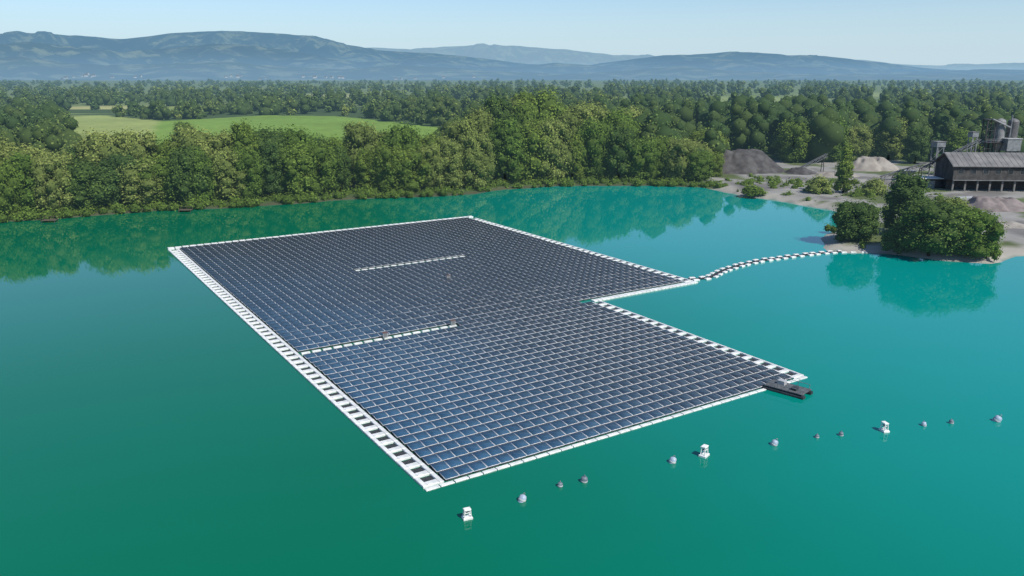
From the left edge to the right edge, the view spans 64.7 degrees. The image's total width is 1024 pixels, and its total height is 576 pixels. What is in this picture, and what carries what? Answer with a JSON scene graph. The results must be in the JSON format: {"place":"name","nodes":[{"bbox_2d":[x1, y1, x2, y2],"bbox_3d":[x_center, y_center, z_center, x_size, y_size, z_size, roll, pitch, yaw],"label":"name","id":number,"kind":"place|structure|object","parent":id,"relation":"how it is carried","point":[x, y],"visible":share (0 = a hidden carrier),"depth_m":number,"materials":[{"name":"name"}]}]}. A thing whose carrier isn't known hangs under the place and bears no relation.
{"place":"outdoors","nodes":[
{"label":"outdoors","id":0,"kind":"place"},
{"bbox_2d":[0,31,953,71],"bbox_3d":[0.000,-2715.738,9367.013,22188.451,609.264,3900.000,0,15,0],"label":"hills","id":1,"kind":"structure","parent":0,"point":[314,45],"depth_m":9805.36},
{"bbox_2d":[0,186,1023,575],"bbox_3d":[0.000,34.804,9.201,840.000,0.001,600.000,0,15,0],"label":"water","id":2,"kind":"structure","parent":0,"point":[164,410],"depth_m":84.25,"materials":[{"name":"liquid"}]},
{"bbox_2d":[461,507,472,520],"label":"marker float","id":3,"kind":"object","parent":2,"relation":"on","point":[466,510],"visible":1,"depth_m":67.51,"materials":[{"name":"white plastic"}]},
{"bbox_2d":[167,216,807,490],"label":"floating solar array","id":4,"kind":"object","parent":2,"relation":"on","point":[530,351],"visible":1,"depth_m":112.55,"materials":[{"name":"blue glass"}]},
{"bbox_2d":[698,444,709,458],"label":"marker float","id":5,"kind":"object","parent":2,"relation":"on","point":[704,454],"visible":1,"depth_m":78.56,"materials":[{"name":"white plastic"}]},
{"bbox_2d":[688,250,866,280],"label":"floating walkway","id":6,"kind":"structure","parent":2,"relation":"on","point":[722,270],"depth_m":159.65,"materials":[{"name":"white plastic"}]},
{"bbox_2d":[762,376,812,399],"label":"work raft","id":7,"kind":"object","parent":2,"relation":"on","point":[782,386],"visible":1,"depth_m":94.39,"materials":[{"name":"grey metal"}]},
{"bbox_2d":[0,80,1023,263],"bbox_3d":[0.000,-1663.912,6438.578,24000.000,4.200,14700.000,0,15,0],"label":"ground","id":8,"kind":"structure","parent":0,"point":[321,121],"depth_m":483.94,"materials":[{"name":"plant"}]},
{"bbox_2d":[0,137,16,162],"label":"broadleaf tree","id":9,"kind":"object","parent":8,"relation":"on","point":[5,145],"visible":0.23,"depth_m":213.66,"materials":[{"name":"green plant"}]},
{"bbox_2d":[0,157,24,214],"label":"broadleaf tree","id":10,"kind":"object","parent":8,"relation":"on","point":[9,187],"visible":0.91,"depth_m":203.80,"materials":[{"name":"green plant"}]},
{"bbox_2d":[3,151,41,210],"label":"broadleaf tree","id":11,"kind":"object","parent":8,"relation":"on","point":[27,199],"visible":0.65,"depth_m":206.51,"materials":[{"name":"green plant"}]},
{"bbox_2d":[0,142,49,195],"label":"broadleaf tree","id":12,"kind":"object","parent":8,"relation":"on","point":[31,151],"visible":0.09,"depth_m":216.09,"materials":[{"name":"green plant"}]},
{"bbox_2d":[28,152,74,210],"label":"broadleaf tree","id":13,"kind":"object","parent":8,"relation":"on","point":[45,179],"visible":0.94,"depth_m":207.76,"materials":[{"name":"green plant"}]},
{"bbox_2d":[35,149,77,205],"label":"broadleaf tree","id":14,"kind":"object","parent":8,"relation":"on","point":[65,156],"visible":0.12,"depth_m":219.25,"materials":[{"name":"green plant"}]},
{"bbox_2d":[53,159,117,209],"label":"broadleaf tree","id":15,"kind":"object","parent":8,"relation":"on","point":[80,189],"visible":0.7,"depth_m":212.11,"materials":[{"name":"green plant"}]},
{"bbox_2d":[68,127,125,163],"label":"broadleaf tree","id":16,"kind":"object","parent":8,"relation":"on","point":[94,145],"visible":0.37,"depth_m":223.20,"materials":[{"name":"green plant"}]},
{"bbox_2d":[79,161,124,206],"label":"broadleaf tree","id":17,"kind":"object","parent":8,"relation":"on","point":[113,188],"visible":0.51,"depth_m":215.48,"materials":[{"name":"green plant"}]},
{"bbox_2d":[97,150,141,204],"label":"broadleaf tree","id":18,"kind":"object","parent":8,"relation":"on","point":[113,160],"visible":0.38,"depth_m":217.85,"materials":[{"name":"green plant"}]},
{"bbox_2d":[113,127,162,159],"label":"broadleaf tree","id":19,"kind":"object","parent":8,"relation":"on","point":[132,141],"visible":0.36,"depth_m":227.67,"materials":[{"name":"green plant"}]},
{"bbox_2d":[115,156,168,205],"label":"broadleaf tree","id":20,"kind":"object","parent":8,"relation":"on","point":[130,177],"visible":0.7,"depth_m":218.25,"materials":[{"name":"green plant"}]},
{"bbox_2d":[134,153,179,202],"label":"broadleaf tree","id":21,"kind":"object","parent":8,"relation":"on","point":[159,167],"visible":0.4,"depth_m":221.35,"materials":[{"name":"green plant"}]},
{"bbox_2d":[155,135,180,158],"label":"broadleaf tree","id":22,"kind":"object","parent":8,"relation":"on","point":[161,148],"visible":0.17,"depth_m":231.25,"materials":[{"name":"green plant"}]},
{"bbox_2d":[173,120,194,132],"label":"tree","id":23,"kind":"object","parent":8,"relation":"on","point":[179,123],"visible":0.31,"depth_m":399.37,"materials":[{"name":"green plant"}]},
{"bbox_2d":[160,143,217,201],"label":"broadleaf tree","id":24,"kind":"object","parent":8,"relation":"on","point":[181,164],"visible":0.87,"depth_m":221.19,"materials":[{"name":"green plant"}]},
{"bbox_2d":[164,124,222,156],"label":"broadleaf tree","id":25,"kind":"object","parent":8,"relation":"on","point":[194,137],"visible":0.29,"depth_m":232.68,"materials":[{"name":"green plant"}]},
{"bbox_2d":[182,145,215,202],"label":"broadleaf tree","id":26,"kind":"object","parent":8,"relation":"on","point":[198,165],"visible":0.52,"depth_m":223.23,"materials":[{"name":"green plant"}]},
{"bbox_2d":[202,128,235,191],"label":"broadleaf tree","id":27,"kind":"object","parent":8,"relation":"on","point":[223,140],"visible":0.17,"depth_m":235.99,"materials":[{"name":"green plant"}]},
{"bbox_2d":[207,148,248,198],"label":"broadleaf tree","id":28,"kind":"object","parent":8,"relation":"on","point":[224,170],"visible":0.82,"depth_m":227.29,"materials":[{"name":"green plant"}]},
{"bbox_2d":[228,118,262,193],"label":"broadleaf tree","id":29,"kind":"object","parent":8,"relation":"on","point":[244,137],"visible":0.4,"depth_m":237.04,"materials":[{"name":"green plant"}]},
{"bbox_2d":[229,146,266,198],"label":"broadleaf tree","id":30,"kind":"object","parent":8,"relation":"on","point":[253,166],"visible":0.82,"depth_m":229.55,"materials":[{"name":"green plant"}]},
{"bbox_2d":[252,123,288,172],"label":"broadleaf tree","id":31,"kind":"object","parent":8,"relation":"on","point":[277,137],"visible":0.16,"depth_m":242.30,"materials":[{"name":"green plant"}]},
{"bbox_2d":[258,139,285,195],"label":"broadleaf tree","id":32,"kind":"object","parent":8,"relation":"on","point":[268,151],"visible":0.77,"depth_m":232.83,"materials":[{"name":"green plant"}]},
{"bbox_2d":[269,142,321,194],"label":"broadleaf tree","id":33,"kind":"object","parent":8,"relation":"on","point":[293,180],"visible":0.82,"depth_m":234.20,"materials":[{"name":"green plant"}]},
{"bbox_2d":[277,124,321,167],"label":"broadleaf tree","id":34,"kind":"object","parent":8,"relation":"on","point":[293,136],"visible":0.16,"depth_m":246.86,"materials":[{"name":"green plant"}]},
{"bbox_2d":[295,139,341,194],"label":"broadleaf tree","id":35,"kind":"object","parent":8,"relation":"on","point":[328,162],"visible":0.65,"depth_m":238.60,"materials":[{"name":"green plant"}]},
{"bbox_2d":[320,134,351,177],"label":"broadleaf tree","id":36,"kind":"object","parent":8,"relation":"on","point":[332,141],"visible":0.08,"depth_m":255.53,"materials":[{"name":"green plant"}]},
{"bbox_2d":[330,144,352,191],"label":"broadleaf tree","id":37,"kind":"object","parent":8,"relation":"on","point":[342,171],"visible":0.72,"depth_m":244.70,"materials":[{"name":"green plant"}]},
{"bbox_2d":[340,118,379,185],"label":"broadleaf tree","id":38,"kind":"object","parent":8,"relation":"on","point":[359,135],"visible":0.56,"depth_m":256.19,"materials":[{"name":"green plant"}]},
{"bbox_2d":[351,148,377,190],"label":"broadleaf tree","id":39,"kind":"object","parent":8,"relation":"on","point":[364,174],"visible":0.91,"depth_m":246.46,"materials":[{"name":"green plant"}]},
{"bbox_2d":[370,142,401,191],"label":"broadleaf tree","id":40,"kind":"object","parent":8,"relation":"on","point":[382,153],"visible":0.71,"depth_m":244.57,"materials":[{"name":"green plant"}]},
{"bbox_2d":[378,121,421,150],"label":"broadleaf tree","id":41,"kind":"object","parent":8,"relation":"on","point":[404,136],"visible":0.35,"depth_m":256.29,"materials":[{"name":"green plant"}]},
{"bbox_2d":[379,146,431,190],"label":"broadleaf tree","id":42,"kind":"object","parent":8,"relation":"on","point":[411,177],"visible":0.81,"depth_m":245.29,"materials":[{"name":"green plant"}]},
{"bbox_2d":[417,130,442,175],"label":"broadleaf tree","id":43,"kind":"object","parent":8,"relation":"on","point":[425,141],"visible":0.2,"depth_m":261.30,"materials":[{"name":"green plant"}]},
{"bbox_2d":[416,143,445,188],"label":"broadleaf tree","id":44,"kind":"object","parent":8,"relation":"on","point":[434,177],"visible":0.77,"depth_m":248.75,"materials":[{"name":"green plant"}]},
{"bbox_2d":[440,138,470,188],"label":"broadleaf tree","id":45,"kind":"object","parent":8,"relation":"on","point":[452,154],"visible":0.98,"depth_m":250.79,"materials":[{"name":"green plant"}]},
{"bbox_2d":[439,115,479,180],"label":"broadleaf tree","id":46,"kind":"object","parent":8,"relation":"on","point":[458,130],"visible":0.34,"depth_m":264.86,"materials":[{"name":"green plant"}]},
{"bbox_2d":[462,131,496,187],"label":"broadleaf tree","id":47,"kind":"object","parent":8,"relation":"on","point":[482,170],"visible":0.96,"depth_m":252.25,"materials":[{"name":"green plant"}]},
{"bbox_2d":[464,105,494,153],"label":"broadleaf tree","id":48,"kind":"object","parent":8,"relation":"on","point":[481,119],"visible":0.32,"depth_m":268.02,"materials":[{"name":"green plant"}]},
{"bbox_2d":[479,92,513,121],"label":"broadleaf tree","id":49,"kind":"object","parent":8,"relation":"on","point":[498,107],"visible":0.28,"depth_m":291.46,"materials":[{"name":"green plant"}]},
{"bbox_2d":[0,173,1002,256],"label":"undergrowth","id":50,"kind":"object","parent":8,"relation":"on","point":[117,208],"visible":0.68,"depth_m":240.41,"materials":[{"name":"green plant"}]},
{"bbox_2d":[485,115,529,181],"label":"broadleaf tree","id":51,"kind":"object","parent":8,"relation":"on","point":[505,135],"visible":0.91,"depth_m":263.25,"materials":[{"name":"green plant"}]},
{"bbox_2d":[0,77,1023,161],"bbox_3d":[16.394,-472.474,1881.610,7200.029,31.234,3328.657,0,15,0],"label":"distant forest","id":52,"kind":"object","parent":8,"relation":"on","point":[746,120],"visible":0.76,"depth_m":634.54,"materials":[{"name":"green plant"}]},
{"bbox_2d":[506,100,542,125],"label":"broadleaf tree","id":53,"kind":"object","parent":8,"relation":"on","point":[523,111],"visible":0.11,"depth_m":281.32,"materials":[{"name":"green plant"}]},
{"bbox_2d":[512,118,555,179],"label":"broadleaf tree","id":54,"kind":"object","parent":8,"relation":"on","point":[532,165],"visible":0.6,"depth_m":267.58,"materials":[{"name":"green plant"}]},
{"bbox_2d":[509,85,567,120],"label":"broadleaf tree","id":55,"kind":"object","parent":8,"relation":"on","point":[544,103],"visible":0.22,"depth_m":300.94,"materials":[{"name":"green plant"}]},
{"bbox_2d":[530,116,577,180],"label":"broadleaf tree","id":56,"kind":"object","parent":8,"relation":"on","point":[557,150],"visible":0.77,"depth_m":269.64,"materials":[{"name":"green plant"}]},
{"bbox_2d":[557,110,582,139],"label":"broadleaf tree","id":57,"kind":"object","parent":8,"relation":"on","point":[572,122],"visible":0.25,"depth_m":286.98,"materials":[{"name":"green plant"}]},
{"bbox_2d":[564,131,587,179],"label":"broadleaf tree","id":58,"kind":"object","parent":8,"relation":"on","point":[576,171],"visible":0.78,"depth_m":272.12,"materials":[{"name":"green plant"}]},
{"bbox_2d":[566,99,604,114],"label":"broadleaf tree","id":59,"kind":"object","parent":8,"relation":"on","point":[575,108],"visible":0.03,"depth_m":312.67,"materials":[{"name":"green plant"}]},
{"bbox_2d":[571,116,613,178],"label":"broadleaf tree","id":60,"kind":"object","parent":8,"relation":"on","point":[592,133],"visible":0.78,"depth_m":272.32,"materials":[{"name":"green plant"}]},
{"bbox_2d":[571,103,613,129],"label":"broadleaf tree","id":61,"kind":"object","parent":8,"relation":"on","point":[585,113],"visible":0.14,"depth_m":288.94,"materials":[{"name":"green plant"}]},
{"bbox_2d":[596,106,642,137],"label":"broadleaf tree","id":62,"kind":"object","parent":8,"relation":"on","point":[621,119],"visible":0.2,"depth_m":288.80,"materials":[{"name":"green plant"}]},
{"bbox_2d":[602,124,638,177],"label":"broadleaf tree","id":63,"kind":"object","parent":8,"relation":"on","point":[617,160],"visible":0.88,"depth_m":271.61,"materials":[{"name":"green plant"}]},
{"bbox_2d":[611,105,646,118],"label":"broadleaf tree","id":64,"kind":"object","parent":8,"relation":"on","point":[632,109],"visible":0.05,"depth_m":314.15,"materials":[{"name":"green plant"}]},
{"bbox_2d":[623,136,661,179],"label":"broadleaf tree","id":65,"kind":"object","parent":8,"relation":"on","point":[642,162],"visible":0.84,"depth_m":271.49,"materials":[{"name":"green plant"}]},
{"bbox_2d":[651,134,670,178],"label":"broadleaf tree","id":66,"kind":"object","parent":8,"relation":"on","point":[664,148],"visible":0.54,"depth_m":273.72,"materials":[{"name":"green plant"}]},
{"bbox_2d":[659,137,697,178],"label":"broadleaf tree","id":67,"kind":"object","parent":8,"relation":"on","point":[677,163],"visible":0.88,"depth_m":270.80,"materials":[{"name":"green plant"}]},
{"bbox_2d":[684,148,716,181],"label":"broadleaf tree","id":68,"kind":"object","parent":8,"relation":"on","point":[701,167],"visible":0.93,"depth_m":269.68,"materials":[{"name":"green plant"}]},
{"bbox_2d":[688,139,714,153],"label":"broadleaf tree","id":69,"kind":"object","parent":8,"relation":"on","point":[700,144],"visible":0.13,"depth_m":285.94,"materials":[{"name":"green plant"}]},
{"bbox_2d":[684,127,728,146],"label":"yard tree","id":70,"kind":"object","parent":8,"relation":"on","point":[700,134],"visible":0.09,"depth_m":300.32,"materials":[{"name":"green plant"}]},
{"bbox_2d":[709,151,724,176],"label":"broadleaf tree","id":71,"kind":"object","parent":8,"relation":"on","point":[718,158],"visible":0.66,"depth_m":281.38,"materials":[{"name":"green plant"}]},
{"bbox_2d":[722,149,784,174],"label":"gravel heap","id":72,"kind":"object","parent":8,"relation":"on","point":[746,161],"visible":0.66,"depth_m":295.43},
{"bbox_2d":[741,185,767,196],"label":"bank bush","id":73,"kind":"object","parent":8,"relation":"on","point":[751,190],"visible":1,"depth_m":241.98,"materials":[{"name":"green plant"}]},
{"bbox_2d":[770,119,813,162],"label":"yard tree","id":74,"kind":"object","parent":8,"relation":"on","point":[790,133],"visible":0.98,"depth_m":326.57,"materials":[{"name":"green plant"}]},
{"bbox_2d":[784,167,815,174],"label":"sand heap","id":75,"kind":"object","parent":8,"relation":"on","point":[799,171],"visible":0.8,"depth_m":292.15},
{"bbox_2d":[801,154,827,171],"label":"conveyor","id":76,"kind":"object","parent":8,"relation":"on","point":[812,161],"visible":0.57,"depth_m":297.01,"materials":[{"name":"metal"}]},
{"bbox_2d":[804,174,833,193],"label":"bank bush","id":77,"kind":"object","parent":8,"relation":"on","point":[818,184],"visible":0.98,"depth_m":242.92,"materials":[{"name":"green plant"}]},
{"bbox_2d":[809,114,852,161],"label":"yard tree","id":78,"kind":"object","parent":8,"relation":"on","point":[836,154],"visible":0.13,"depth_m":328.20,"materials":[{"name":"green plant"}]},
{"bbox_2d":[811,171,859,177],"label":"sand heap","id":79,"kind":"object","parent":8,"relation":"on","point":[827,174],"visible":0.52,"depth_m":285.00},
{"bbox_2d":[833,144,858,192],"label":"slender tree","id":80,"kind":"object","parent":8,"relation":"on","point":[844,173],"visible":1,"depth_m":242.48,"materials":[{"name":"green plant"}]},
{"bbox_2d":[830,198,883,241],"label":"broadleaf tree","id":81,"kind":"object","parent":8,"relation":"on","point":[853,221],"visible":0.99,"depth_m":172.46,"materials":[{"name":"green plant"}]},
{"bbox_2d":[841,125,873,160],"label":"yard tree","id":82,"kind":"object","parent":8,"relation":"on","point":[860,138],"visible":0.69,"depth_m":332.24,"materials":[{"name":"green plant"}]},
{"bbox_2d":[859,176,888,195],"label":"bank bush","id":83,"kind":"object","parent":8,"relation":"on","point":[878,186],"visible":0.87,"depth_m":239.95,"materials":[{"name":"green plant"}]},
{"bbox_2d":[852,156,899,171],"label":"sand heap","id":84,"kind":"object","parent":8,"relation":"on","point":[869,164],"visible":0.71,"depth_m":302.67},
{"bbox_2d":[871,116,908,159],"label":"yard tree","id":85,"kind":"object","parent":8,"relation":"on","point":[887,149],"visible":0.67,"depth_m":336.42,"materials":[{"name":"green plant"}]},
{"bbox_2d":[880,223,915,254],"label":"waterside bush","id":86,"kind":"object","parent":8,"relation":"on","point":[889,240],"visible":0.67,"depth_m":164.95,"materials":[{"name":"green plant"}]},
{"bbox_2d":[880,162,925,179],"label":"conveyor","id":87,"kind":"object","parent":8,"relation":"on","point":[898,171],"visible":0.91,"depth_m":275.05,"materials":[{"name":"metal"}]},
{"bbox_2d":[880,170,933,230],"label":"broadleaf tree","id":88,"kind":"object","parent":8,"relation":"on","point":[904,186],"visible":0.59,"depth_m":177.61,"materials":[{"name":"green plant"}]},
{"bbox_2d":[898,125,930,163],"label":"yard tree","id":89,"kind":"object","parent":8,"relation":"on","point":[916,141],"visible":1,"depth_m":322.34,"materials":[{"name":"green plant"}]},
{"bbox_2d":[922,176,943,187],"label":"yard shed","id":90,"kind":"structure","parent":8,"relation":"on","point":[935,181],"depth_m":255.17,"materials":[{"name":"grey metal"}]},
{"bbox_2d":[895,194,972,255],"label":"broadleaf tree","id":91,"kind":"object","parent":8,"relation":"on","point":[936,230],"visible":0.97,"depth_m":159.24,"materials":[{"name":"green plant"}]},
{"bbox_2d":[928,141,946,175],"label":"screening tower","id":92,"kind":"structure","parent":8,"relation":"on","point":[937,144],"depth_m":264.97,"materials":[{"name":"metal"}]},
{"bbox_2d":[920,139,981,170],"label":"conveyor","id":93,"kind":"object","parent":8,"relation":"on","point":[959,149],"visible":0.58,"depth_m":267.85,"materials":[{"name":"metal"}]},
{"bbox_2d":[936,195,972,210],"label":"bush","id":94,"kind":"object","parent":8,"relation":"on","point":[958,200],"visible":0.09,"depth_m":177.96,"materials":[{"name":"green plant"}]},
{"bbox_2d":[944,127,979,151],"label":"yard tree","id":95,"kind":"object","parent":8,"relation":"on","point":[957,139],"visible":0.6,"depth_m":326.79,"materials":[{"name":"green plant"}]},
{"bbox_2d":[966,131,978,151],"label":"screening tower","id":96,"kind":"structure","parent":8,"relation":"on","point":[972,134],"depth_m":272.18,"materials":[{"name":"metal"}]},
{"bbox_2d":[946,206,1009,258],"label":"broadleaf tree","id":97,"kind":"object","parent":8,"relation":"on","point":[979,221],"visible":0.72,"depth_m":157.89,"materials":[{"name":"green plant"}]},
{"bbox_2d":[982,234,1001,260],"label":"waterside bush","id":98,"kind":"object","parent":8,"relation":"on","point":[994,255],"visible":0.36,"depth_m":159.07,"materials":[{"name":"green plant"}]},
{"bbox_2d":[967,196,1023,211],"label":"gravel heap","id":99,"kind":"object","parent":8,"relation":"on","point":[1003,204],"visible":0.71,"depth_m":214.25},
{"bbox_2d":[978,115,1022,152],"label":"silo tower","id":100,"kind":"structure","parent":8,"relation":"on","point":[1001,125],"depth_m":276.56,"materials":[{"name":"metal"}]},
{"bbox_2d":[998,138,1022,152],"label":"hopper house","id":101,"kind":"structure","parent":8,"relation":"on","point":[1010,144],"depth_m":275.06,"materials":[{"name":"metal"}]},
{"bbox_2d":[999,221,1023,228],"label":"gravel heap","id":102,"kind":"object","parent":8,"relation":"on","point":[1013,224],"visible":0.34,"depth_m":190.66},
{"bbox_2d":[0,57,1023,80],"bbox_3d":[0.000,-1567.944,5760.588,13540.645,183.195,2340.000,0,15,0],"label":"hills","id":103,"kind":"structure","parent":0,"point":[17,68],"depth_m":5637.02,"materials":[{"name":"blue"}]},
{"bbox_2d":[0,42,1023,74],"bbox_3d":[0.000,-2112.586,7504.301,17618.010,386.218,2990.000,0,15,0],"label":"hills","id":104,"kind":"structure","parent":0,"point":[254,55],"depth_m":7659.38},
{"bbox_2d":[0,0,1023,65],"label":"sky","id":105,"kind":"structure","parent":0,"point":[909,32],"materials":[{"name":"blue"}]},
{"bbox_2d":[372,43,1023,69],"bbox_3d":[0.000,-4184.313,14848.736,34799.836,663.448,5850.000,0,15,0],"label":"hills","id":106,"kind":"structure","parent":0,"point":[525,55],"depth_m":15408.31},
{"bbox_2d":[933,152,1023,191],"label":"plant building","id":107,"kind":"structure","parent":0,"point":[988,171],"depth_m":248.06,"materials":[{"name":"metal"}]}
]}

